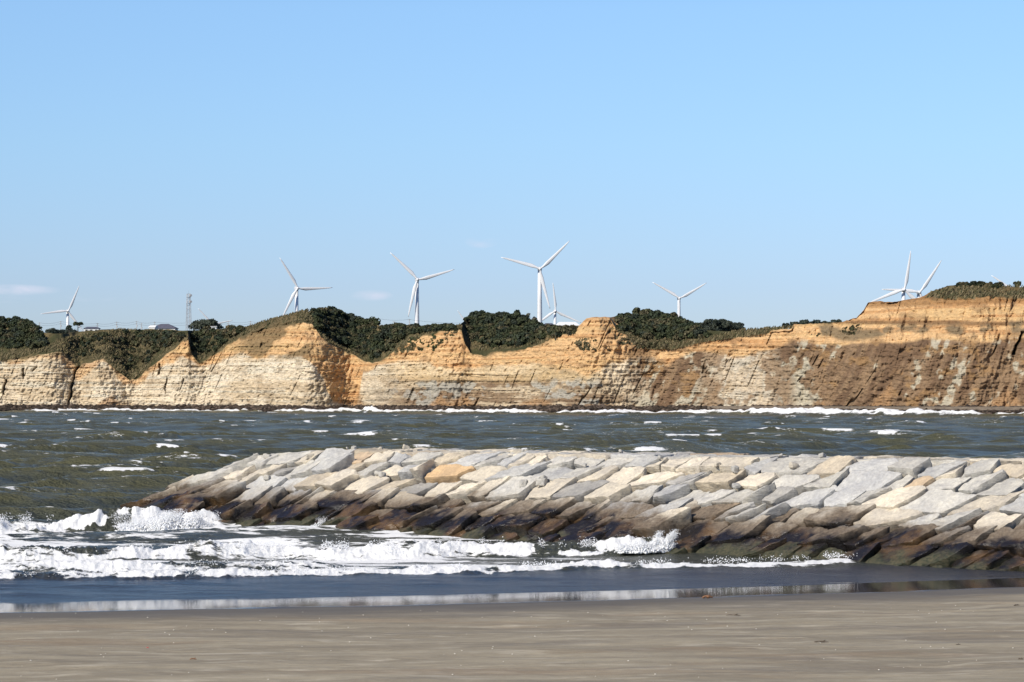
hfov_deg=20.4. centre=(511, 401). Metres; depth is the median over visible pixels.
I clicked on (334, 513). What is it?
armour block
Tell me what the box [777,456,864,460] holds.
armour block
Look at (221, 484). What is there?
armour block
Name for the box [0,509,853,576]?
surf droplets
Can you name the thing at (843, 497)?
armour block
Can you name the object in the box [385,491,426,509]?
armour block
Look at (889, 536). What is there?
armour block
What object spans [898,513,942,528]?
armour block
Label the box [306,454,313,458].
rubble stone
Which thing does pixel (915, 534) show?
armour block
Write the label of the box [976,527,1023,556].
armour block
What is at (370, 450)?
armour block
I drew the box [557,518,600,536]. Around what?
armour block
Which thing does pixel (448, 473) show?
armour block
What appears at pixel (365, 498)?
armour block
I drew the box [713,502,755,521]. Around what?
armour block
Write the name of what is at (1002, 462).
armour block
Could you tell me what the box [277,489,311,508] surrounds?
armour block
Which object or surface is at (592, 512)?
armour block
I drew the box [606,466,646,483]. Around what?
armour block
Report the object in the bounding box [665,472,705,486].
armour block
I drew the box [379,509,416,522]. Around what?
armour block
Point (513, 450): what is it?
armour block
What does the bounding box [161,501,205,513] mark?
armour block
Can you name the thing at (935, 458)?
armour block
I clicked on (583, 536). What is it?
armour block
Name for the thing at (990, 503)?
armour block
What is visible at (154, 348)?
thicket
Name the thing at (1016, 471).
armour block
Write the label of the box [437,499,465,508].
armour block
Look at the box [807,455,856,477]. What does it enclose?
armour block
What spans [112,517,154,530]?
sea spray
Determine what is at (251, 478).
armour block
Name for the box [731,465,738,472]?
rubble stone
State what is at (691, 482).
armour block
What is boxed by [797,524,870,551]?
armour block
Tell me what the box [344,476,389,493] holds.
armour block
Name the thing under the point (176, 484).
armour block
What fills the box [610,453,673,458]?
armour block
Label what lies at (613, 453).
armour block
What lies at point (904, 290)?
wind turbine
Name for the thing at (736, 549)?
armour block
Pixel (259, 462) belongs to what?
armour block
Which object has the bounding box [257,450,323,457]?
armour block
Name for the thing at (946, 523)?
armour block
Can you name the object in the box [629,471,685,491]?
armour block
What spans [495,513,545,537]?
armour block
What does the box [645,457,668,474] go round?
armour block
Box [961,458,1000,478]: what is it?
armour block
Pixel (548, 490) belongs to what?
armour block
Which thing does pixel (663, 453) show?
armour block
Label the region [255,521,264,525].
armour block
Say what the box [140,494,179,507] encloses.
armour block
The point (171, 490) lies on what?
armour block
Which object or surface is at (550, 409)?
shore rubble
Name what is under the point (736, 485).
rubble stone
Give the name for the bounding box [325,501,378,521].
armour block
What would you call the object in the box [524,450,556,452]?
armour block
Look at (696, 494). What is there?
armour block
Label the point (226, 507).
armour block
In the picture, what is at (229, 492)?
armour block
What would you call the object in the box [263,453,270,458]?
rubble stone
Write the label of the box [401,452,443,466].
armour block
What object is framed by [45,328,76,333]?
woodland
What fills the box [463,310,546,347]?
woodland
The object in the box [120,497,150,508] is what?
armour block
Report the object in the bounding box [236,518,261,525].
armour block
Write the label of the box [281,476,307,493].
armour block
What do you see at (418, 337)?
thicket
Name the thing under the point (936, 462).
armour block
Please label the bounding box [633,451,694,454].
armour block
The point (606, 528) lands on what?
armour block
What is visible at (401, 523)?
armour block
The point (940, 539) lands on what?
armour block
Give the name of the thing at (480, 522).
armour block
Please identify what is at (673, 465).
armour block
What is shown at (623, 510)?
armour block
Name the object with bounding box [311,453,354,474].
armour block
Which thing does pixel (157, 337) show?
woodland
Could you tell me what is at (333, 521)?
armour block
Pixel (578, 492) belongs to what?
armour block
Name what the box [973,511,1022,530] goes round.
armour block
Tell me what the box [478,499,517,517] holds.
armour block
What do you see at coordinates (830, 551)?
armour block
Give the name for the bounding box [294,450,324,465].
armour block
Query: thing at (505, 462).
armour block
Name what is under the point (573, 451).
armour block
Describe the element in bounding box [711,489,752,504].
armour block
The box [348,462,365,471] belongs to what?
armour block
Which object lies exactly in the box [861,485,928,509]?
armour block
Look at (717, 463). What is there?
rubble stone
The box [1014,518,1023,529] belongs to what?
armour block
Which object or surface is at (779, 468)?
armour block
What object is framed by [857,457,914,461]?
armour block
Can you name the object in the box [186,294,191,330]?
lattice tower
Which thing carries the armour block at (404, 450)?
on the breakwater core
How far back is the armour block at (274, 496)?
110.83 m
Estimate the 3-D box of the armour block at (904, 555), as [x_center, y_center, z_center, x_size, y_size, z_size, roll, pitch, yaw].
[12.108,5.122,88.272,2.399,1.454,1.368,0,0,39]
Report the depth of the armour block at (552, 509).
100.33 m
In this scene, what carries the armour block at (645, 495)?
on the breakwater core
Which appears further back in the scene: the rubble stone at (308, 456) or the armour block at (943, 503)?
the rubble stone at (308, 456)
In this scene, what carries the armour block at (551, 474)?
on the breakwater core
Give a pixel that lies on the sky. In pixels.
(788, 159)
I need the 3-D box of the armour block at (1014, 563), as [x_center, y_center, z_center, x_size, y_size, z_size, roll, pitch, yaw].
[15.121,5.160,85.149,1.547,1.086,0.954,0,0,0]
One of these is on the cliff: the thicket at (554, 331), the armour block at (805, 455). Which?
the thicket at (554, 331)
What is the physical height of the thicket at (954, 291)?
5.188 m
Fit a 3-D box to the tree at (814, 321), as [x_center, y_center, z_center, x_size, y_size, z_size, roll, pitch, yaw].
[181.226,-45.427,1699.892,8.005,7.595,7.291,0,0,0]
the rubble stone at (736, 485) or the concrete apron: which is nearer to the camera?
the rubble stone at (736, 485)
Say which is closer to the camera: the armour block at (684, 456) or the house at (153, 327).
the armour block at (684, 456)
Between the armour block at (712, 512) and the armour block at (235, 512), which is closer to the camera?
the armour block at (712, 512)
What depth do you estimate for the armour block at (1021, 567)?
84.41 m
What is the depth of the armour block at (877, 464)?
94.03 m
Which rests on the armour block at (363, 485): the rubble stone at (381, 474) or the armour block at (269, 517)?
the rubble stone at (381, 474)
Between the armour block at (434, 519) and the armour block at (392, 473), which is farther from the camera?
the armour block at (392, 473)
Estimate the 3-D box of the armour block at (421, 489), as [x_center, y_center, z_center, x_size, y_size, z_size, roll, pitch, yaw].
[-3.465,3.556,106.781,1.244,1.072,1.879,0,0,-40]
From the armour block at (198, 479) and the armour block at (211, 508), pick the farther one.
the armour block at (198, 479)
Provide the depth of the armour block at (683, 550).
93.24 m
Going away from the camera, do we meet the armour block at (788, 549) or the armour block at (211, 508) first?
the armour block at (788, 549)
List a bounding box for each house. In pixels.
[83,327,100,330]
[148,325,158,328]
[157,324,178,329]
[556,322,578,325]
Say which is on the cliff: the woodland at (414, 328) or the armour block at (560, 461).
the woodland at (414, 328)
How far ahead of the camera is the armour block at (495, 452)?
106.96 m
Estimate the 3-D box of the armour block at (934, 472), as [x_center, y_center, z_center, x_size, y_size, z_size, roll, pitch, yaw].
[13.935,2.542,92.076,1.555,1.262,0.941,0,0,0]
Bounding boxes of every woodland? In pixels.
[0,316,48,348]
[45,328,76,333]
[122,329,185,347]
[190,325,228,352]
[308,306,406,358]
[402,323,457,336]
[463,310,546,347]
[614,307,712,339]
[698,319,744,330]
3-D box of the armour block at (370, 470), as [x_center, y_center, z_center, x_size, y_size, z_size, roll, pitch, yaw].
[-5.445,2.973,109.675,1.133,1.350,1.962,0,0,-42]
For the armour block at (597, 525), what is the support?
on the breakwater core
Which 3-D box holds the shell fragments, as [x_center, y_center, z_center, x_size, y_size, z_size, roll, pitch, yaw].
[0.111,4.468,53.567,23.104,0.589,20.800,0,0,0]
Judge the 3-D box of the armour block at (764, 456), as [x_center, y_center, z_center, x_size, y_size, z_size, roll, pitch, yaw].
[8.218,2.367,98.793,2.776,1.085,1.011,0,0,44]
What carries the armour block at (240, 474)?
on the breakwater core
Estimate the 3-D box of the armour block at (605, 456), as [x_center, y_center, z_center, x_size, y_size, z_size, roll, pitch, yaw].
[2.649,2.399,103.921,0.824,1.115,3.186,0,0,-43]
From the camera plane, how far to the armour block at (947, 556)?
86.85 m
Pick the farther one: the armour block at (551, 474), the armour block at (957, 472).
the armour block at (551, 474)
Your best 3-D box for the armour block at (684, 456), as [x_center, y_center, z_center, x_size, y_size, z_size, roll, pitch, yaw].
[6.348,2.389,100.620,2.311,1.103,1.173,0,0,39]
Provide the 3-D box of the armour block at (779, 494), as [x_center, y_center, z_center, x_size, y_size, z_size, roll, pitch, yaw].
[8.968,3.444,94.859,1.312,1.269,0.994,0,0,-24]
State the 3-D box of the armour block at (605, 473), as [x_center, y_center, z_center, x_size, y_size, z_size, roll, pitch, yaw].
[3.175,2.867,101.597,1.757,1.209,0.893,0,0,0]
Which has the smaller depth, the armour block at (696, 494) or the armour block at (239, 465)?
the armour block at (696, 494)
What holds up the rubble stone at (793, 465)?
on the armour block at (779, 468)
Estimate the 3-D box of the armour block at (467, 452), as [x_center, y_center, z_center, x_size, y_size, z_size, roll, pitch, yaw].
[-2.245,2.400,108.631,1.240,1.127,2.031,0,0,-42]
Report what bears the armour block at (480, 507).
on the breakwater core
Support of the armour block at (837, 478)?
on the breakwater core
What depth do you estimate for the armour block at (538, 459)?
104.30 m
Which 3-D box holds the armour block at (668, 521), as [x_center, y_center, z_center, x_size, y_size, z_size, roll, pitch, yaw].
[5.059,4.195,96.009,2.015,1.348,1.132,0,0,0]
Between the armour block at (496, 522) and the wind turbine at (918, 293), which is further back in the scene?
the wind turbine at (918, 293)
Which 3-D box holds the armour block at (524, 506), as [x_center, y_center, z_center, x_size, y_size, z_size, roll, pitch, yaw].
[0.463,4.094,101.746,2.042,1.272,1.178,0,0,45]
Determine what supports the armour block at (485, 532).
on the breakwater core
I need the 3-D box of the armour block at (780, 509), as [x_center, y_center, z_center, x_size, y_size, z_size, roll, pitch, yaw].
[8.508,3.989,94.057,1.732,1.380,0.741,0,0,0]
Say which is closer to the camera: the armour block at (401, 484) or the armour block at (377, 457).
the armour block at (401, 484)
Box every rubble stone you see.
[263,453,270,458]
[263,475,270,479]
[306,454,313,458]
[378,471,385,476]
[519,479,527,487]
[535,478,547,485]
[714,461,720,466]
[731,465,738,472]
[732,483,740,488]
[789,462,798,468]
[818,453,825,457]
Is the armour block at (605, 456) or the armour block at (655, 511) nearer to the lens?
the armour block at (655, 511)
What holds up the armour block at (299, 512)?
on the breakwater core
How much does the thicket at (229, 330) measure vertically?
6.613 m
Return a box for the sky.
[0,0,1023,331]
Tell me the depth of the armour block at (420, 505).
104.80 m
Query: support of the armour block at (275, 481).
on the breakwater core
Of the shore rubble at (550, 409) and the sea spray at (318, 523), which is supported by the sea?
the sea spray at (318, 523)
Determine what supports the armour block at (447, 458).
on the breakwater core
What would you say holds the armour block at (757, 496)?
on the breakwater core
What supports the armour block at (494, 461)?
on the breakwater core
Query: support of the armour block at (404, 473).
on the breakwater core
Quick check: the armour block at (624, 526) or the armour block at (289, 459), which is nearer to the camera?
the armour block at (624, 526)
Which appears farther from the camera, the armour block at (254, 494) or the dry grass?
the dry grass
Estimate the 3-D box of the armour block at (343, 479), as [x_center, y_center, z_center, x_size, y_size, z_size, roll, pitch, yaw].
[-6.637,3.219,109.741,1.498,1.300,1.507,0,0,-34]
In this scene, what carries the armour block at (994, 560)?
on the breakwater core
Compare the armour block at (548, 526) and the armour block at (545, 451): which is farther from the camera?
the armour block at (545, 451)
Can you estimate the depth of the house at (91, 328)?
1996.50 m
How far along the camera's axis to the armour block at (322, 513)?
107.80 m
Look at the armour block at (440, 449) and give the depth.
111.64 m
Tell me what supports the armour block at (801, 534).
on the breakwater core
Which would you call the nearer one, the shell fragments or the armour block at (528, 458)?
the shell fragments
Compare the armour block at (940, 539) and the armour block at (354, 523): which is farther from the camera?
the armour block at (354, 523)
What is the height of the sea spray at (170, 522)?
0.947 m
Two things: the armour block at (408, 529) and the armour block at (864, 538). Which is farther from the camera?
the armour block at (408, 529)
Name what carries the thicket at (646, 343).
on the cliff
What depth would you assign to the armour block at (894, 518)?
90.41 m
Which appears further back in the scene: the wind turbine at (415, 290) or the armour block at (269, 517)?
the wind turbine at (415, 290)
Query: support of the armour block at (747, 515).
on the breakwater core
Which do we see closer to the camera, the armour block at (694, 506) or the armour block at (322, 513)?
the armour block at (694, 506)
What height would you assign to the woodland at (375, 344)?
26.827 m
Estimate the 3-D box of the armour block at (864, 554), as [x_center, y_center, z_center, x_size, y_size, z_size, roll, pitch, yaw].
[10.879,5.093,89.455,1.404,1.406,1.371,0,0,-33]
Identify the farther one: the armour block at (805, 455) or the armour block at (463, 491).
the armour block at (463, 491)
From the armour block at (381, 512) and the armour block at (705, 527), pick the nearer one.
the armour block at (705, 527)
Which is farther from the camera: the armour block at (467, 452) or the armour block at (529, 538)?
the armour block at (467, 452)
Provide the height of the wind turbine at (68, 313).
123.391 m
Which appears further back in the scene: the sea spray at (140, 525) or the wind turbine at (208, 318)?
the wind turbine at (208, 318)
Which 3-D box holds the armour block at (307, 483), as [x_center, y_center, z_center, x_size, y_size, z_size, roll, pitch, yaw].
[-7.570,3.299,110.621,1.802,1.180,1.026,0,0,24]
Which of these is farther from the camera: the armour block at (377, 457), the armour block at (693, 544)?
the armour block at (377, 457)
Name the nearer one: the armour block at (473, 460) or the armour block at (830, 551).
the armour block at (830, 551)
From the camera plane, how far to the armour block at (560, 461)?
103.36 m
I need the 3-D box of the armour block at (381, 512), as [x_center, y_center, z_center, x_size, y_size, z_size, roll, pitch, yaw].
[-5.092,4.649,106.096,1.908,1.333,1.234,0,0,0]
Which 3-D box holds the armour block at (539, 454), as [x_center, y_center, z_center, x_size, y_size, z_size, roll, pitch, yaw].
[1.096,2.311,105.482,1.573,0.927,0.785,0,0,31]
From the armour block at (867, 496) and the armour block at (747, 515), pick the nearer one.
the armour block at (867, 496)
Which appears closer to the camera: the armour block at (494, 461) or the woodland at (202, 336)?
the armour block at (494, 461)
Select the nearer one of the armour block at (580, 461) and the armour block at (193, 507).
the armour block at (580, 461)
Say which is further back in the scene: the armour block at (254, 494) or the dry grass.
the dry grass
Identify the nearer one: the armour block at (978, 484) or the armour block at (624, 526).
the armour block at (978, 484)
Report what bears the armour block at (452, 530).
on the breakwater core
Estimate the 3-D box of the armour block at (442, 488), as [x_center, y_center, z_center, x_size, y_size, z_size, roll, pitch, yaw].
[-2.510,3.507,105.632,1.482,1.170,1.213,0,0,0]
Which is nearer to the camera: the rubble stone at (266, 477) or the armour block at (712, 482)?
the armour block at (712, 482)
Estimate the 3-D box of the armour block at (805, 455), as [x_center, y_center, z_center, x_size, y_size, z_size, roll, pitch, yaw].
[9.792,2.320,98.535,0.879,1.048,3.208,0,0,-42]
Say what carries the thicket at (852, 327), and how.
on the cliff
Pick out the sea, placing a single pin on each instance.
(71, 470)
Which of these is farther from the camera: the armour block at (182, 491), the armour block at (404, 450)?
the armour block at (182, 491)
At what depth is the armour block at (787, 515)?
93.59 m
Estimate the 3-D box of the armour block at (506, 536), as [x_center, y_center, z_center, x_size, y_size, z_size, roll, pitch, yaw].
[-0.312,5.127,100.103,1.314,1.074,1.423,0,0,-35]
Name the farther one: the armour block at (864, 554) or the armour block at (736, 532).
the armour block at (736, 532)
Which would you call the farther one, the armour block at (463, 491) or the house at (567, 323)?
the house at (567, 323)
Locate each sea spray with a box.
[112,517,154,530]
[144,508,217,530]
[311,517,331,525]
[614,539,666,554]
[650,529,680,552]
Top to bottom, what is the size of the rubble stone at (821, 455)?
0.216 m
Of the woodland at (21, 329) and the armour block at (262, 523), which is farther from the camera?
the woodland at (21, 329)
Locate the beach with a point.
(866, 631)
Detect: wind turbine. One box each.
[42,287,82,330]
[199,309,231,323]
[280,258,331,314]
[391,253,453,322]
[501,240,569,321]
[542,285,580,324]
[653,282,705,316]
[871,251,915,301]
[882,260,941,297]
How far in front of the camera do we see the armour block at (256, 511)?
110.31 m
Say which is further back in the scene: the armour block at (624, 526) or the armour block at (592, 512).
the armour block at (592, 512)
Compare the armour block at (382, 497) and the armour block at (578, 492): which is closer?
the armour block at (578, 492)
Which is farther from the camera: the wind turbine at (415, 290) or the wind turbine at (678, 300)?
the wind turbine at (678, 300)
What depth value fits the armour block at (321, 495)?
109.25 m
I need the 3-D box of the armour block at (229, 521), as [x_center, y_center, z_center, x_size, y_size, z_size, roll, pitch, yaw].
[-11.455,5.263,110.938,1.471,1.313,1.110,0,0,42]
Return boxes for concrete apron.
[707,406,1023,409]
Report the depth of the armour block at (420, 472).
107.35 m
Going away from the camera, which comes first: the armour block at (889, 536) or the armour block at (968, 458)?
the armour block at (889, 536)
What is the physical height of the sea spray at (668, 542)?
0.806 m
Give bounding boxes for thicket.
[68,332,162,369]
[219,325,245,336]
[407,332,453,350]
[544,323,577,337]
[575,337,671,351]
[811,324,862,336]
[940,286,1022,296]
[955,281,1002,288]
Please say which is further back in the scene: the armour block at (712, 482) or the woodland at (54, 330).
the woodland at (54, 330)
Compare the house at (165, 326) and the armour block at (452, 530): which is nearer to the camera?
the armour block at (452, 530)
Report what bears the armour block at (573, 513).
on the breakwater core
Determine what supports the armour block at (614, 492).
on the breakwater core
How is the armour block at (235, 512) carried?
on the breakwater core
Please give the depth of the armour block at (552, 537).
98.62 m
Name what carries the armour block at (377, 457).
on the breakwater core
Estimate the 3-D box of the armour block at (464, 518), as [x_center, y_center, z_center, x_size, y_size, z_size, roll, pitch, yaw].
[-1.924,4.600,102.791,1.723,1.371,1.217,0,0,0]
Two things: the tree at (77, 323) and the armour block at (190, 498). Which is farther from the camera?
the tree at (77, 323)
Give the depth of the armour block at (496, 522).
101.45 m
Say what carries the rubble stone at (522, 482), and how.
on the armour block at (509, 489)
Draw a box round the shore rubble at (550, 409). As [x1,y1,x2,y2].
[0,403,1023,413]
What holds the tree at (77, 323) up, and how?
on the cliff
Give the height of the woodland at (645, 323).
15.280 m
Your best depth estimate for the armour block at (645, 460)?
100.91 m
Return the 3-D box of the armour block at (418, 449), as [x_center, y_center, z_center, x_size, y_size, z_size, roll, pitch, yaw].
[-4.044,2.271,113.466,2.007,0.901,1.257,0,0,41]
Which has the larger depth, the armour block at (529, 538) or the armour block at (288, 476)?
the armour block at (288, 476)
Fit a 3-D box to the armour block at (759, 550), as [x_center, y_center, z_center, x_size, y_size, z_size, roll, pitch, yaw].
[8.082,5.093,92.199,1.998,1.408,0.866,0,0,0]
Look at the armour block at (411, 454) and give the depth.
109.56 m
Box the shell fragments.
[30,605,960,676]
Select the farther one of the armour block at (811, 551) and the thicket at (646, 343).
the thicket at (646, 343)
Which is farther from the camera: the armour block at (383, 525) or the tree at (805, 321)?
the tree at (805, 321)
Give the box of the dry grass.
[0,283,1023,379]
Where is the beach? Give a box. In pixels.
[0,576,1023,681]
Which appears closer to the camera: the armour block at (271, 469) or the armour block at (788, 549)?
the armour block at (788, 549)
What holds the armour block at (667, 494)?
on the breakwater core
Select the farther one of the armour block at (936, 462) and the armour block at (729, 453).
the armour block at (729, 453)
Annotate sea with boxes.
[0,406,1023,601]
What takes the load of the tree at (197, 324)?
on the cliff
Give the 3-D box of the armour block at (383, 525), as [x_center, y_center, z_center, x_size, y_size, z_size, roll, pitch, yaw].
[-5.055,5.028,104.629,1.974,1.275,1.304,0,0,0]
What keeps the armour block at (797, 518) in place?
on the breakwater core
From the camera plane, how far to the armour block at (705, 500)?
96.30 m
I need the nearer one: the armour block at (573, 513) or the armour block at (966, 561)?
the armour block at (966, 561)
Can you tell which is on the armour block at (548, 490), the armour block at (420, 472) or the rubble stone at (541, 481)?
the rubble stone at (541, 481)
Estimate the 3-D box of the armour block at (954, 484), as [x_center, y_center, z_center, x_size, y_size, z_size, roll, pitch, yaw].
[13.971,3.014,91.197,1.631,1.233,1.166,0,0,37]
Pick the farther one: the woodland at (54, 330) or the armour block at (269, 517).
the woodland at (54, 330)
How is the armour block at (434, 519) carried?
on the breakwater core
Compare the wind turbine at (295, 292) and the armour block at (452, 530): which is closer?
the armour block at (452, 530)
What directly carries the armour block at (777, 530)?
on the breakwater core
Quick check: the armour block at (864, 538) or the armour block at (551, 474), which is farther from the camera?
the armour block at (551, 474)
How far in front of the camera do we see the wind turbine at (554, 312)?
3867.71 m
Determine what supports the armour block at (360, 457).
on the breakwater core
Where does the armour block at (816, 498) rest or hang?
on the breakwater core
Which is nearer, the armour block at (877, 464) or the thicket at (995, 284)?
the armour block at (877, 464)
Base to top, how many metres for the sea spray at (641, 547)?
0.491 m
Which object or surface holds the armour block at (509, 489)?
on the breakwater core
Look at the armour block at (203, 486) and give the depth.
114.72 m
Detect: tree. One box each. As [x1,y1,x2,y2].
[73,322,83,331]
[188,318,223,329]
[799,319,809,324]
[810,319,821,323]
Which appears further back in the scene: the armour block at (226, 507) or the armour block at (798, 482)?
the armour block at (226, 507)
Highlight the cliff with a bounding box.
[0,283,1023,406]
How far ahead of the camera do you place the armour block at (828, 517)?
91.62 m
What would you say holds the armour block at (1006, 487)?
on the breakwater core
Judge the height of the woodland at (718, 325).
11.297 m
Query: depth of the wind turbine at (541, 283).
2678.59 m
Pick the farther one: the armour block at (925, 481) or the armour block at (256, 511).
the armour block at (256, 511)
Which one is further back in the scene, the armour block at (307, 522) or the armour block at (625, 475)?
the armour block at (307, 522)
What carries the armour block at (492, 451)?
on the breakwater core
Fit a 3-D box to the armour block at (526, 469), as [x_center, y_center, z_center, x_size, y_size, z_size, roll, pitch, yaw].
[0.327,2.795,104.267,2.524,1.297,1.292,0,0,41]
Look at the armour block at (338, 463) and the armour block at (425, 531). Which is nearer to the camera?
the armour block at (425, 531)
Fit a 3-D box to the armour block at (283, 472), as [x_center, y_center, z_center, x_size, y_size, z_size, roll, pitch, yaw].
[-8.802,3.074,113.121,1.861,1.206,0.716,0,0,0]
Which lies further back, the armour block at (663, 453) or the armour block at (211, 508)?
the armour block at (211, 508)
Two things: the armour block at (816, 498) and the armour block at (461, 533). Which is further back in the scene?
the armour block at (461, 533)
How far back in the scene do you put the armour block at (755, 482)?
96.03 m
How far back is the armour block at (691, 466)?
99.12 m
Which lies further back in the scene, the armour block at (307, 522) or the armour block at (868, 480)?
the armour block at (307, 522)
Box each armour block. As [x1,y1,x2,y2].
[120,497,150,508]
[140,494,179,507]
[147,486,176,501]
[152,484,201,501]
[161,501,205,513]
[163,488,218,507]
[165,475,193,489]
[176,477,225,498]
[177,467,233,490]
[201,478,241,492]
[202,481,247,506]
[205,505,217,510]
[212,499,245,517]
[216,453,258,470]
[218,520,234,523]
[221,499,253,522]
[223,465,256,479]
[226,485,272,503]
[235,501,273,521]
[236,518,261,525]
[239,473,258,484]
[246,475,287,488]
[247,454,278,469]
[253,486,288,509]
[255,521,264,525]
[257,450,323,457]
[258,463,286,475]
[261,504,292,523]
[264,519,312,525]
[266,451,311,467]
[271,466,297,476]
[276,502,319,521]
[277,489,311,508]
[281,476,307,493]
[284,460,314,479]
[291,458,324,478]
[293,486,323,504]
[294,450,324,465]
[294,471,336,491]
[302,509,334,522]
[304,490,336,503]
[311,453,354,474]
[312,505,346,524]
[312,519,339,525]
[313,448,355,462]
[314,468,359,491]
[316,490,374,510]
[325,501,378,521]
[335,515,379,529]
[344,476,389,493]
[345,448,394,455]
[345,489,381,507]
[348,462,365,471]
[352,452,374,464]
[358,462,390,478]
[358,521,398,529]
[364,451,394,467]
[364,487,399,509]
[368,509,393,516]
[375,478,417,490]
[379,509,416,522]
[381,465,402,481]
[383,449,412,452]
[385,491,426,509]
[388,452,410,466]
[392,447,435,450]
[394,505,437,528]
[397,465,417,482]
[398,524,412,531]
[400,482,437,496]
[401,450,448,456]
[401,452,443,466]
[404,493,449,512]
[407,507,463,530]
[409,458,435,483]
[414,528,433,534]
[422,448,460,450]
[425,464,475,483]
[425,481,462,497]
[428,524,462,535]
[434,453,464,466]
[435,510,478,529]
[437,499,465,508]
[440,450,479,455]
[446,481,486,503]
[447,451,502,466]
[451,530,465,536]
[458,500,501,513]
[460,465,507,483]
[460,525,495,539]
[464,515,500,531]
[467,476,509,501]
[473,449,540,452]
[474,452,515,469]
[474,452,523,455]
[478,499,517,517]
[480,450,509,452]
[484,461,551,481]
[484,532,520,540]
[485,475,539,501]
[486,514,514,533]
[495,499,546,516]
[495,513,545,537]
[497,451,528,468]
[508,453,535,468]
[518,535,538,540]
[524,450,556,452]
[525,477,576,501]
[526,452,558,456]
[528,455,550,465]
[528,518,569,537]
[531,497,577,518]
[532,467,572,480]
[534,533,560,542]
[547,456,577,469]
[548,452,611,460]
[552,479,609,501]
[554,531,604,544]
[555,501,595,523]
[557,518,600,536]
[558,450,594,452]
[560,465,604,480]
[574,457,604,467]
[574,499,613,522]
[577,465,619,482]
[577,516,613,532]
[584,482,632,504]
[589,501,654,519]
[595,451,632,453]
[595,517,621,533]
[597,457,634,469]
[601,516,652,539]
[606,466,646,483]
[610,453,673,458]
[614,453,683,455]
[618,485,663,504]
[624,454,659,474]
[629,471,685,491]
[632,506,691,537]
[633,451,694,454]
[635,497,693,516]
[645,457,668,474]
[653,484,690,506]
[659,454,715,460]
[661,458,691,472]
[664,547,687,553]
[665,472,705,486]
[669,490,710,502]
[674,519,730,541]
[674,535,710,552]
[676,456,709,474]
[680,471,712,491]
[684,499,700,513]
[690,452,749,454]
[691,503,740,522]
[695,469,745,492]
[696,489,736,507]
[696,538,765,555]
[699,457,758,476]
[705,515,772,545]
[710,454,788,460]
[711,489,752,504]
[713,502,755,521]
[725,503,765,523]
[733,472,777,491]
[737,538,786,556]
[742,482,775,506]
[744,457,777,475]
[750,502,790,519]
[755,522,798,540]
[761,457,825,477]
[761,541,801,557]
[762,486,797,509]
[772,474,821,494]
[772,508,799,522]
[775,454,828,457]
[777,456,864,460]
[779,527,827,541]
[785,485,836,509]
[785,507,818,526]
[789,543,828,558]
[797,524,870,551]
[803,467,849,491]
[803,503,875,529]
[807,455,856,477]
[811,547,845,558]
[824,486,866,506]
[835,470,902,491]
[839,542,880,561]
[843,458,898,471]
[843,526,889,550]
[847,486,891,505]
[853,508,923,531]
[856,527,908,548]
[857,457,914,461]
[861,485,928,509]
[863,455,903,458]
[865,544,937,564]
[880,523,938,547]
[887,457,931,478]
[890,475,915,489]
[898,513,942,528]
[900,489,976,516]
[904,476,935,487]
[910,542,973,566]
[918,461,966,479]
[918,526,972,548]
[926,477,970,491]
[927,508,982,533]
[930,457,953,460]
[931,460,969,466]
[935,462,969,479]
[943,457,1013,459]
[943,525,997,551]
[947,490,1023,515]
[948,511,989,531]
[952,550,994,568]
[958,469,1007,499]
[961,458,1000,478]
[964,460,1020,464]
[965,550,1013,569]
[970,458,1023,463]
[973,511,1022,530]
[976,478,1023,498]
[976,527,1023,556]
[993,463,1023,478]
[993,555,1023,570]
[999,495,1023,517]
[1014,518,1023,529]
[1019,563,1023,570]
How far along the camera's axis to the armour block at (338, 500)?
108.19 m
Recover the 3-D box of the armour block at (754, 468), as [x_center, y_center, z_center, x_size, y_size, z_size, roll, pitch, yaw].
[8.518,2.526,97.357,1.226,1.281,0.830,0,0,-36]
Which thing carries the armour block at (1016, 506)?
on the breakwater core
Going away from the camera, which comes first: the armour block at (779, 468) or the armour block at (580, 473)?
the armour block at (779, 468)
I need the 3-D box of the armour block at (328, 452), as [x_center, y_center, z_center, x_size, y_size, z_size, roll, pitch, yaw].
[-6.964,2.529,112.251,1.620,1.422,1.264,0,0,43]
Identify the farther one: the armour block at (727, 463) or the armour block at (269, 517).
the armour block at (269, 517)
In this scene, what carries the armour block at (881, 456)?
on the breakwater core
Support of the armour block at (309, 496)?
on the breakwater core
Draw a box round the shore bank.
[0,405,735,411]
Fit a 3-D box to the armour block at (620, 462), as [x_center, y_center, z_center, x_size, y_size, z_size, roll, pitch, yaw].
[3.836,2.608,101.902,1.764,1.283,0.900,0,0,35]
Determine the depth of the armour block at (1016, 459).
92.11 m
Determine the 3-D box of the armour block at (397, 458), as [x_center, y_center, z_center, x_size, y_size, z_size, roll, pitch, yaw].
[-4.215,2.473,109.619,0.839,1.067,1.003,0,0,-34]
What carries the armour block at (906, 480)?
on the breakwater core
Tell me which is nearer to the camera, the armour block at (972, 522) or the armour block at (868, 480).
the armour block at (972, 522)
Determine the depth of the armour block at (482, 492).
103.90 m
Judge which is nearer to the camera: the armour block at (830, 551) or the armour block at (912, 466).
the armour block at (830, 551)
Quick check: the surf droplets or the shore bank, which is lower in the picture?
the surf droplets
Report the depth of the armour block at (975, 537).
87.12 m
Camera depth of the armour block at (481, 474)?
105.41 m

